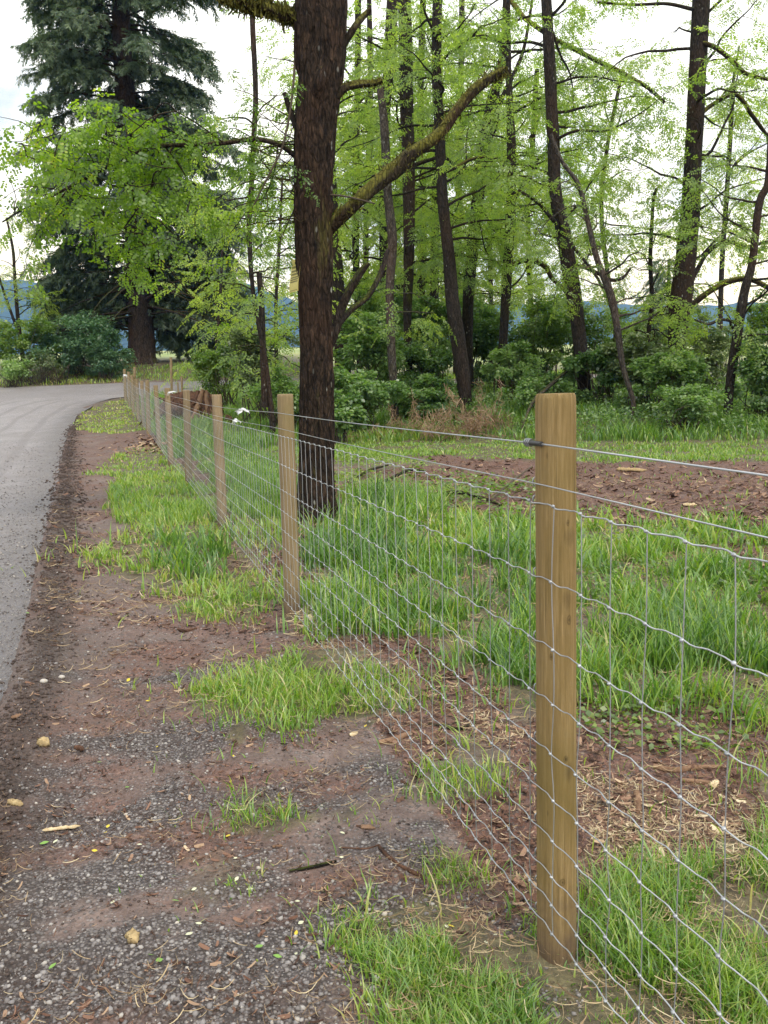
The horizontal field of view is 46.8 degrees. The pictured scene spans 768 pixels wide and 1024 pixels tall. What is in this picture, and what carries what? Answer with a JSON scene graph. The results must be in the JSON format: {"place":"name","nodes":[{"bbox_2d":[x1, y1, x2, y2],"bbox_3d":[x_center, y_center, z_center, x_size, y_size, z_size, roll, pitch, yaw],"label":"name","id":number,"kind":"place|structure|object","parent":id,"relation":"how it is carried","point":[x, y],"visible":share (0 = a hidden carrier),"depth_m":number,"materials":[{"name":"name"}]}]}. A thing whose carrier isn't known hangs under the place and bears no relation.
{"place":"outdoors","nodes":[
{"label":"outdoors","id":0,"kind":"place"},
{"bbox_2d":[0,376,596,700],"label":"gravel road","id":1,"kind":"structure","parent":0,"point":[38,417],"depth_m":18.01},
{"bbox_2d":[0,439,64,697],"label":"road stones","id":2,"kind":"object","parent":1,"relation":"on","point":[23,557],"visible":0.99,"depth_m":8.47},
{"bbox_2d":[0,279,764,354],"bbox_3d":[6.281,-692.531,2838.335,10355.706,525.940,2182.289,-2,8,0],"label":"hills","id":3,"kind":"structure","parent":0,"point":[6,313],"depth_m":2693.67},
{"bbox_2d":[0,342,767,1023],"bbox_3d":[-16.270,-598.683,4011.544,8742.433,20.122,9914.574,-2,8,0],"label":"ground","id":4,"kind":"structure","parent":0,"point":[244,732],"depth_m":3.22,"materials":[{"name":"soil"}]},
{"bbox_2d":[7,798,22,805],"bbox_3d":[-1.281,1.011,3.081,0.067,0.027,0.031,2,9,24],"label":"wood chunk","id":5,"kind":"object","parent":4,"relation":"on","point":[15,802],"visible":0.99,"depth_m":3.07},
{"bbox_2d":[0,358,34,387],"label":"shrub","id":6,"kind":"object","parent":4,"relation":"on","point":[10,372],"visible":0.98,"depth_m":40.42,"materials":[{"name":"green plant"}]},
{"bbox_2d":[0,315,62,381],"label":"shrub","id":7,"kind":"object","parent":4,"relation":"on","point":[22,342],"visible":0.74,"depth_m":42.00,"materials":[{"name":"green plant"}]},
{"bbox_2d":[0,187,67,354],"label":"sapling","id":8,"kind":"object","parent":4,"relation":"on","point":[14,282],"visible":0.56,"depth_m":43.60,"materials":[{"name":"green plant"}]},
{"bbox_2d":[36,736,49,746],"bbox_3d":[-1.362,0.918,3.545,0.051,0.039,0.052,-3,9,-11],"label":"wood chunk","id":9,"kind":"object","parent":4,"relation":"on","point":[43,741],"visible":1,"depth_m":3.53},
{"bbox_2d":[22,349,66,383],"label":"shrub","id":10,"kind":"object","parent":4,"relation":"on","point":[46,365],"visible":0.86,"depth_m":41.36,"materials":[{"name":"green plant"}]},
{"bbox_2d":[17,357,78,384],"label":"dry brush","id":11,"kind":"object","parent":4,"relation":"on","point":[42,379],"visible":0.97,"depth_m":40.90,"materials":[{"name":"brown plant"}]},
{"bbox_2d":[24,290,84,361],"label":"shrub","id":12,"kind":"object","parent":4,"relation":"on","point":[63,312],"visible":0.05,"depth_m":47.79,"materials":[{"name":"green plant"}]},
{"bbox_2d":[42,825,80,831],"bbox_3d":[-1.075,1.053,2.956,0.124,0.024,0.028,-4,9,-17],"label":"wood chip","id":13,"kind":"object","parent":4,"relation":"on","point":[60,828],"visible":1,"depth_m":2.95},
{"bbox_2d":[28,309,134,375],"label":"shrub","id":14,"kind":"object","parent":4,"relation":"on","point":[73,342],"visible":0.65,"depth_m":42.56,"materials":[{"name":"green plant"}]},
{"bbox_2d":[75,328,137,381],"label":"shrub","id":15,"kind":"object","parent":4,"relation":"on","point":[107,360],"visible":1,"depth_m":41.66,"materials":[{"name":"green plant"}]},
{"bbox_2d":[124,927,139,943],"bbox_3d":[-0.654,1.106,2.311,0.035,0.028,0.055,-7,10,-32],"label":"wood chunk","id":16,"kind":"object","parent":4,"relation":"on","point":[132,934],"visible":1,"depth_m":2.30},
{"bbox_2d":[6,0,265,366],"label":"fir tree","id":17,"kind":"object","parent":4,"relation":"on","point":[120,41],"visible":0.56,"depth_m":45.12,"materials":[{"name":"green plant"}]},
{"bbox_2d":[170,357,172,390],"bbox_3d":[-8.764,-5.656,36.531,0.155,1.414,0.114,-2,8,0],"label":"wooden stake","id":18,"kind":"object","parent":4,"relation":"on","point":[171,380],"visible":0.93,"depth_m":36.51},
{"bbox_2d":[100,429,256,456],"bbox_3d":[-4.944,-1.733,21.176,3.499,0.391,7.185,-2,8,0],"label":"chip pile","id":19,"kind":"object","parent":4,"relation":"on","point":[153,443],"visible":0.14,"depth_m":20.22,"materials":[{"name":"brown wood"}]},
{"bbox_2d":[139,389,223,424],"bbox_3d":[-6.039,-3.025,26.801,2.649,1.356,1.520,-2,8,0],"label":"uprooted stump","id":20,"kind":"object","parent":4,"relation":"on","point":[202,396],"visible":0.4,"depth_m":26.52,"materials":[{"name":"brown wood"}]},
{"bbox_2d":[153,194,270,353],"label":"fir tree","id":21,"kind":"object","parent":4,"relation":"on","point":[180,343],"visible":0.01,"depth_m":48.47,"materials":[{"name":"green plant"}]},
{"bbox_2d":[150,244,279,388],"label":"sapling","id":22,"kind":"object","parent":4,"relation":"on","point":[219,290],"visible":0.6,"depth_m":37.22,"materials":[{"name":"green plant"}]},
{"bbox_2d":[190,340,254,408],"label":"shrub","id":23,"kind":"object","parent":4,"relation":"on","point":[204,360],"visible":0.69,"depth_m":30.50,"materials":[{"name":"green plant"}]},
{"bbox_2d":[160,15,345,438],"bbox_3d":[-2.914,-6.919,20.079,4.273,11.064,4.108,-2,8,0],"label":"slender tree","id":24,"kind":"object","parent":4,"relation":"on","point":[266,389],"visible":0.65,"depth_m":20.15,"materials":[{"name":"green plant"}]},
{"bbox_2d":[0,0,510,524],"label":"mossy tree","id":25,"kind":"object","parent":4,"relation":"on","point":[322,34],"visible":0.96,"depth_m":8.74,"materials":[{"name":"green plant"}]},
{"bbox_2d":[289,259,298,292],"bbox_3d":[-0.913,-2.423,9.080,0.036,0.328,0.255,-6,9,-27],"label":"notice sign","id":26,"kind":"object","parent":25,"relation":"attached to","point":[294,281],"visible":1,"depth_m":9.10,"materials":[{"name":"yellow"}]},
{"bbox_2d":[216,325,299,420],"bbox_3d":[-3.453,-3.965,25.636,2.537,2.820,1.944,-2,8,0],"label":"shrub","id":27,"kind":"object","parent":4,"relation":"on","point":[238,338],"visible":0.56,"depth_m":25.24,"materials":[{"name":"green plant"}]},
{"bbox_2d":[243,364,299,430],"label":"shrub","id":28,"kind":"object","parent":4,"relation":"on","point":[285,385],"visible":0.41,"depth_m":23.14,"materials":[{"name":"green plant"}]},
{"bbox_2d":[178,98,377,400],"bbox_3d":[-2.463,-6.515,23.309,4.498,8.920,4.823,3,10,29],"label":"sapling","id":29,"kind":"object","parent":4,"relation":"on","point":[276,296],"visible":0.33,"depth_m":23.08,"materials":[{"name":"green plant"}]},
{"bbox_2d":[0,539,583,1023],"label":"gravel","id":30,"kind":"structure","parent":4,"relation":"on","point":[190,993],"depth_m":2.40,"materials":[{"name":"gravel"}]},
{"bbox_2d":[289,860,336,872],"bbox_3d":[-0.213,1.070,2.674,0.149,0.014,0.018,-5,9,-21],"label":"stick","id":31,"kind":"object","parent":4,"relation":"on","point":[319,865],"visible":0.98,"depth_m":2.67,"materials":[{"name":"wood"}]},
{"bbox_2d":[205,0,424,389],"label":"tree","id":32,"kind":"object","parent":4,"relation":"on","point":[338,292],"visible":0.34,"depth_m":26.94,"materials":[{"name":"green plant"}]},
{"bbox_2d":[334,389,370,444],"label":"shrub","id":33,"kind":"object","parent":4,"relation":"on","point":[344,407],"visible":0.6,"depth_m":20.12,"materials":[{"name":"green plant"}]},
{"bbox_2d":[258,0,458,372],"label":"background tree","id":34,"kind":"object","parent":4,"relation":"on","point":[353,241],"visible":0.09,"depth_m":34.03,"materials":[{"name":"green plant"}]},
{"bbox_2d":[340,844,379,849],"bbox_3d":[-0.076,1.047,2.768,0.126,0.018,0.021,-1,8,5],"label":"stick","id":35,"kind":"object","parent":4,"relation":"on","point":[360,848],"visible":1,"depth_m":2.76,"materials":[{"name":"brown wood"}]},
{"bbox_2d":[270,0,460,299],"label":"background tree","id":36,"kind":"object","parent":4,"relation":"on","point":[369,25],"visible":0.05,"depth_m":41.98,"materials":[{"name":"green plant"}]},
{"bbox_2d":[360,824,375,829],"bbox_3d":[-0.052,1.021,2.872,0.051,0.014,0.021,-2,8,0],"label":"wood chip","id":37,"kind":"object","parent":4,"relation":"on","point":[365,826],"visible":1,"depth_m":2.87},
{"bbox_2d":[333,311,405,410],"bbox_3d":[-0.505,-4.262,25.670,2.304,3.075,1.943,-2,8,0],"label":"shrub","id":38,"kind":"object","parent":4,"relation":"on","point":[375,359],"visible":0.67,"depth_m":25.30,"materials":[{"name":"green plant"}]},
{"bbox_2d":[333,366,408,435],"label":"shrub","id":39,"kind":"object","parent":4,"relation":"on","point":[375,392],"visible":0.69,"depth_m":21.91,"materials":[{"name":"green plant"}]},
{"bbox_2d":[356,464,388,477],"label":"fallen branch","id":40,"kind":"object","parent":4,"relation":"on","point":[374,468],"visible":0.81,"depth_m":14.30,"materials":[{"name":"wood"}]},
{"bbox_2d":[346,287,403,370],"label":"shrub","id":41,"kind":"object","parent":4,"relation":"on","point":[368,305],"visible":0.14,"depth_m":29.09,"materials":[{"name":"green plant"}]},
{"bbox_2d":[235,0,528,325],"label":"background tree","id":42,"kind":"object","parent":4,"relation":"on","point":[383,229],"visible":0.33,"depth_m":30.71,"materials":[{"name":"green plant"}]},
{"bbox_2d":[0,359,767,528],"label":"grass","id":43,"kind":"structure","parent":4,"relation":"on","point":[191,507],"depth_m":17.60,"materials":[{"name":"plant"}]},
{"bbox_2d":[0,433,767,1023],"bbox_3d":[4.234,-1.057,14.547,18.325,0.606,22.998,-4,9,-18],"label":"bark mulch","id":44,"kind":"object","parent":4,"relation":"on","point":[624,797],"visible":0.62,"depth_m":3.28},
{"bbox_2d":[0,415,767,1023],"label":"mud clods","id":45,"kind":"object","parent":4,"relation":"on","point":[10,761],"visible":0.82,"depth_m":3.49,"materials":[{"name":"soil"}]},
{"bbox_2d":[0,477,767,1023],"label":"straw","id":46,"kind":"object","parent":4,"relation":"on","point":[592,971],"visible":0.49,"depth_m":2.87,"materials":[{"name":"plant"}]},
{"bbox_2d":[354,280,415,337],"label":"shrub","id":47,"kind":"object","parent":4,"relation":"on","point":[398,300],"visible":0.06,"depth_m":32.47,"materials":[{"name":"green plant"}]},
{"bbox_2d":[378,845,399,863],"bbox_3d":[0.012,1.049,2.708,0.017,0.013,0.115,-6,10,-30],"label":"stick","id":48,"kind":"object","parent":4,"relation":"on","point":[384,852],"visible":0.99,"depth_m":2.71,"materials":[{"name":"brown wood"}]},
{"bbox_2d":[367,400,421,439],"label":"dead bracken","id":49,"kind":"object","parent":4,"relation":"on","point":[394,418],"visible":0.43,"depth_m":21.82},
{"bbox_2d":[378,731,413,743],"bbox_3d":[0.056,0.914,3.588,0.167,0.034,0.036,-5,9,-25],"label":"bark strip","id":50,"kind":"object","parent":4,"relation":"on","point":[403,736],"visible":0.86,"depth_m":3.57,"materials":[{"name":"brown wood"}]},
{"bbox_2d":[338,85,456,423],"bbox_3d":[0.038,-6.614,23.358,3.204,8.997,2.765,3,9,27],"label":"tree","id":51,"kind":"object","parent":4,"relation":"on","point":[390,317],"visible":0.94,"depth_m":23.15,"materials":[{"name":"green plant"}]},
{"bbox_2d":[379,468,423,483],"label":"fallen branch","id":52,"kind":"object","parent":4,"relation":"on","point":[398,474],"visible":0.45,"depth_m":13.10,"materials":[{"name":"wood"}]},
{"bbox_2d":[397,863,425,879],"bbox_3d":[0.080,1.065,2.626,0.110,0.017,0.016,5,11,39],"label":"stick","id":53,"kind":"object","parent":4,"relation":"on","point":[409,870],"visible":0.91,"depth_m":2.62,"materials":[{"name":"brown wood"}]},
{"bbox_2d":[395,263,429,372],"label":"shrub","id":54,"kind":"object","parent":4,"relation":"on","point":[399,290],"visible":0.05,"depth_m":40.93,"materials":[{"name":"green plant"}]},
{"bbox_2d":[376,332,453,390],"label":"shrub","id":55,"kind":"object","parent":4,"relation":"on","point":[439,362],"visible":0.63,"depth_m":26.47,"materials":[{"name":"green plant"}]},
{"bbox_2d":[398,294,451,386],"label":"shrub","id":56,"kind":"object","parent":4,"relation":"on","point":[420,304],"visible":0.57,"depth_m":28.21,"materials":[{"name":"green plant"}]},
{"bbox_2d":[335,0,520,320],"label":"background tree","id":57,"kind":"object","parent":4,"relation":"on","point":[422,284],"visible":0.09,"depth_m":35.61,"materials":[{"name":"green plant"}]},
{"bbox_2d":[341,377,520,442],"bbox_3d":[1.017,-2.327,21.278,4.566,1.764,1.842,1,9,16],"label":"dead bracken","id":58,"kind":"object","parent":4,"relation":"on","point":[470,426],"visible":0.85,"depth_m":21.17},
{"bbox_2d":[389,372,475,421],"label":"shrub","id":59,"kind":"object","parent":4,"relation":"on","point":[431,399],"visible":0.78,"depth_m":23.49,"materials":[{"name":"green plant"}]},
{"bbox_2d":[338,0,544,373],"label":"tree","id":60,"kind":"object","parent":4,"relation":"on","point":[406,105],"visible":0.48,"depth_m":25.86,"materials":[{"name":"green plant"}]},
{"bbox_2d":[123,367,767,1023],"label":"wire fence","id":61,"kind":"object","parent":4,"relation":"on","point":[553,443],"visible":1,"depth_m":2.12,"materials":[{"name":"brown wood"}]},
{"bbox_2d":[369,0,524,375],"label":"background tree","id":62,"kind":"object","parent":4,"relation":"on","point":[460,9],"visible":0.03,"depth_m":43.16,"materials":[{"name":"green plant"}]},
{"bbox_2d":[332,15,568,374],"bbox_3d":[1.954,-11.400,33.144,9.515,13.874,8.610,-10,12,-44],"label":"background tree","id":63,"kind":"object","parent":4,"relation":"on","point":[433,294],"visible":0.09,"depth_m":33.00,"materials":[{"name":"green plant"}]},
{"bbox_2d":[428,723,472,729],"bbox_3d":[0.278,0.893,3.697,0.190,0.024,0.058,-2,8,0],"label":"stick","id":64,"kind":"object","parent":4,"relation":"on","point":[450,728],"visible":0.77,"depth_m":3.68,"materials":[{"name":"wood"}]},
{"bbox_2d":[333,0,591,411],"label":"tree","id":65,"kind":"object","parent":4,"relation":"on","point":[455,323],"visible":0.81,"depth_m":23.32,"materials":[{"name":"green plant"}]},
{"bbox_2d":[426,490,501,505],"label":"fallen branch","id":66,"kind":"object","parent":4,"relation":"on","point":[474,496],"visible":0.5,"depth_m":10.49,"materials":[{"name":"wood"}]},
{"bbox_2d":[439,295,497,387],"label":"shrub","id":67,"kind":"object","parent":4,"relation":"on","point":[461,300],"visible":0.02,"depth_m":31.96,"materials":[{"name":"green plant"}]},
{"bbox_2d":[429,379,510,430],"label":"dead bracken","id":68,"kind":"object","parent":4,"relation":"on","point":[468,414],"visible":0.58,"depth_m":22.06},
{"bbox_2d":[193,449,767,755],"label":"weeds","id":69,"kind":"object","parent":4,"relation":"on","point":[624,706],"visible":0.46,"depth_m":6.21,"materials":[{"name":"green plant"}]},
{"bbox_2d":[453,295,518,391],"bbox_3d":[3.658,-5.747,30.555,2.600,3.484,2.254,-2,8,0],"label":"shrub","id":70,"kind":"object","parent":4,"relation":"on","point":[484,344],"visible":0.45,"depth_m":30.20,"materials":[{"name":"green plant"}]},
{"bbox_2d":[413,69,583,363],"bbox_3d":[4.412,-12.599,38.520,8.246,13.937,10.214,-2,8,0],"label":"background tree","id":71,"kind":"object","parent":4,"relation":"on","point":[545,192],"visible":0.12,"depth_m":37.78,"materials":[{"name":"green plant"}]},
{"bbox_2d":[491,466,532,499],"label":"fallen branch","id":72,"kind":"object","parent":4,"relation":"on","point":[511,481],"visible":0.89,"depth_m":11.12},
{"bbox_2d":[479,340,546,402],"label":"shrub","id":73,"kind":"object","parent":4,"relation":"on","point":[510,374],"visible":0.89,"depth_m":24.93,"materials":[{"name":"green plant"}]},
{"bbox_2d":[402,0,627,400],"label":"tree","id":74,"kind":"object","parent":4,"relation":"on","point":[504,316],"visible":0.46,"depth_m":25.67,"materials":[{"name":"green plant"}]},
{"bbox_2d":[373,0,681,390],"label":"tree","id":75,"kind":"object","parent":4,"relation":"on","point":[469,297],"visible":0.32,"depth_m":27.67,"materials":[{"name":"green plant"}]},
{"bbox_2d":[487,294,572,381],"bbox_3d":[4.770,-5.225,28.124,2.919,3.294,2.440,-2,8,0],"label":"shrub","id":76,"kind":"object","parent":4,"relation":"on","point":[553,337],"visible":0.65,"depth_m":27.68,"materials":[{"name":"green plant"}]},
{"bbox_2d":[294,375,767,437],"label":"bank weeds","id":77,"kind":"object","parent":4,"relation":"on","point":[637,412],"visible":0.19,"depth_m":20.87,"materials":[{"name":"green plant"}]},
{"bbox_2d":[510,294,567,377],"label":"shrub","id":78,"kind":"object","parent":4,"relation":"on","point":[529,312],"visible":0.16,"depth_m":36.99,"materials":[{"name":"green plant"}]},
{"bbox_2d":[495,367,586,407],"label":"shrub","id":79,"kind":"object","parent":4,"relation":"on","point":[530,387],"visible":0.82,"depth_m":22.59,"materials":[{"name":"green plant"}]},
{"bbox_2d":[454,52,633,367],"bbox_3d":[7.194,-13.095,40.421,8.574,14.015,10.014,-2,8,0],"label":"background tree","id":80,"kind":"object","parent":4,"relation":"on","point":[533,135],"visible":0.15,"depth_m":38.86,"materials":[{"name":"green plant"}]},
{"bbox_2d":[520,360,577,432],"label":"leaning branch","id":81,"kind":"object","parent":4,"relation":"on","point":[552,383],"visible":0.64,"depth_m":22.24,"materials":[{"name":"brown plant"}]},
{"bbox_2d":[403,0,742,407],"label":"tree","id":82,"kind":"object","parent":4,"relation":"on","point":[567,261],"visible":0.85,"depth_m":22.57,"materials":[{"name":"green plant"}]},
{"bbox_2d":[424,134,727,420],"bbox_3d":[4.392,-5.397,20.661,6.769,6.854,5.523,-2,8,0],"label":"tree","id":83,"kind":"object","parent":4,"relation":"on","point":[607,286],"visible":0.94,"depth_m":20.58,"materials":[{"name":"green plant"}]},
{"bbox_2d":[525,294,626,380],"bbox_3d":[6.691,-5.829,30.500,3.624,3.357,2.809,-2,8,0],"label":"shrub","id":84,"kind":"object","parent":4,"relation":"on","point":[600,333],"visible":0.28,"depth_m":30.26,"materials":[{"name":"green plant"}]},
{"bbox_2d":[558,344,629,410],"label":"shrub","id":85,"kind":"object","parent":4,"relation":"on","point":[594,360],"visible":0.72,"depth_m":22.54,"materials":[{"name":"green plant"}]},
{"bbox_2d":[524,46,682,335],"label":"background tree","id":86,"kind":"object","parent":4,"relation":"on","point":[618,87],"visible":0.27,"depth_m":41.58,"materials":[{"name":"green plant"}]},
{"bbox_2d":[596,308,645,357],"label":"shrub","id":87,"kind":"object","parent":4,"relation":"on","point":[624,318],"visible":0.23,"depth_m":35.01,"materials":[{"name":"green plant"}]},
{"bbox_2d":[616,467,645,471],"bbox_3d":[3.752,-0.642,13.410,0.469,0.087,0.076,-1,8,6],"label":"wood chip","id":88,"kind":"object","parent":4,"relation":"on","point":[630,469],"visible":0.99,"depth_m":13.39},
{"bbox_2d":[633,790,641,813],"bbox_3d":[0.863,0.988,3.020,0.026,0.037,0.115,0,9,12],"label":"wood piece","id":89,"kind":"object","parent":4,"relation":"on","point":[637,803],"visible":0.97,"depth_m":3.01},
{"bbox_2d":[599,331,677,411],"bbox_3d":[6.436,-3.493,22.398,2.050,2.067,1.782,-9,11,-42],"label":"shrub","id":90,"kind":"object","parent":4,"relation":"on","point":[640,350],"visible":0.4,"depth_m":22.00,"materials":[{"name":"green plant"}]},
{"bbox_2d":[530,0,767,378],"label":"tree","id":91,"kind":"object","parent":4,"relation":"on","point":[700,44],"visible":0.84,"depth_m":23.24,"materials":[{"name":"green plant"}]},
{"bbox_2d":[620,307,694,349],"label":"shrub","id":92,"kind":"object","parent":4,"relation":"on","point":[657,340],"visible":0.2,"depth_m":29.33,"materials":[{"name":"green plant"}]},
{"bbox_2d":[583,92,741,384],"bbox_3d":[7.611,-7.380,25.049,4.495,8.582,4.638,-2,8,0],"label":"sapling","id":93,"kind":"object","parent":4,"relation":"on","point":[649,266],"visible":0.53,"depth_m":25.02,"materials":[{"name":"green plant"}]},
{"bbox_2d":[626,259,706,339],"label":"tree","id":94,"kind":"object","parent":4,"relation":"on","point":[657,287],"visible":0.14,"depth_m":58.35,"materials":[{"name":"green plant"}]},
{"bbox_2d":[625,347,710,413],"bbox_3d":[6.863,-3.089,21.324,1.681,1.710,1.914,6,11,41],"label":"shrub","id":95,"kind":"object","parent":4,"relation":"on","point":[654,368],"visible":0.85,"depth_m":21.06,"materials":[{"name":"green plant"}]},
{"bbox_2d":[653,764,722,772],"bbox_3d":[1.121,0.946,3.268,0.248,0.029,0.048,0,8,10],"label":"stick","id":96,"kind":"object","parent":4,"relation":"on","point":[677,769],"visible":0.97,"depth_m":3.26,"materials":[{"name":"brown wood"}]},
{"bbox_2d":[650,383,728,432],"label":"shrub","id":97,"kind":"object","parent":4,"relation":"on","point":[689,402],"visible":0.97,"depth_m":19.13,"materials":[{"name":"green plant"}]},
{"bbox_2d":[682,778,711,784],"bbox_3d":[1.128,0.970,3.187,0.120,0.021,0.026,1,9,19],"label":"stick","id":98,"kind":"object","parent":4,"relation":"on","point":[704,782],"visible":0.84,"depth_m":3.18,"materials":[{"name":"brown wood"}]},
{"bbox_2d":[629,45,767,370],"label":"background tree","id":99,"kind":"object","parent":4,"relation":"on","point":[721,261],"visible":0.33,"depth_m":38.21,"materials":[{"name":"green plant"}]},
{"bbox_2d":[632,133,767,421],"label":"tree","id":100,"kind":"object","parent":4,"relation":"on","point":[739,321],"visible":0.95,"depth_m":19.88,"materials":[{"name":"green plant"}]},
{"bbox_2d":[709,779,718,788],"bbox_3d":[1.183,0.967,3.161,0.028,0.022,0.072,6,11,42],"label":"wood chip","id":101,"kind":"object","parent":4,"relation":"on","point":[712,783],"visible":0.94,"depth_m":3.15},
{"bbox_2d":[686,312,747,391],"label":"shrub","id":102,"kind":"object","parent":4,"relation":"on","point":[718,344],"visible":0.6,"depth_m":25.38,"materials":[{"name":"green plant"}]},
{"bbox_2d":[709,289,767,381],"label":"shrub","id":103,"kind":"object","parent":4,"relation":"on","point":[758,319],"visible":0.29,"depth_m":28.07,"materials":[{"name":"green plant"}]},
{"bbox_2d":[717,327,767,422],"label":"shrub","id":104,"kind":"object","parent":4,"relation":"on","point":[756,384],"visible":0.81,"depth_m":20.01,"materials":[{"name":"green plant"}]},
{"bbox_2d":[0,513,767,1023],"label":"grass","id":105,"kind":"structure","parent":0,"point":[652,957],"depth_m":2.38,"materials":[{"name":"plant"}]},
{"bbox_2d":[0,0,767,307],"label":"sky","id":106,"kind":"structure","parent":0,"point":[230,39],"materials":[{"name":"white"}]},
{"bbox_2d":[75,487,767,744],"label":"tall grass","id":107,"kind":"structure","parent":0,"point":[706,620],"depth_m":5.62,"materials":[{"name":"plant"}]},
{"bbox_2d":[92,507,767,950],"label":"dry grass","id":108,"kind":"structure","parent":0,"point":[476,743],"depth_m":3.84,"materials":[{"name":"plant"}]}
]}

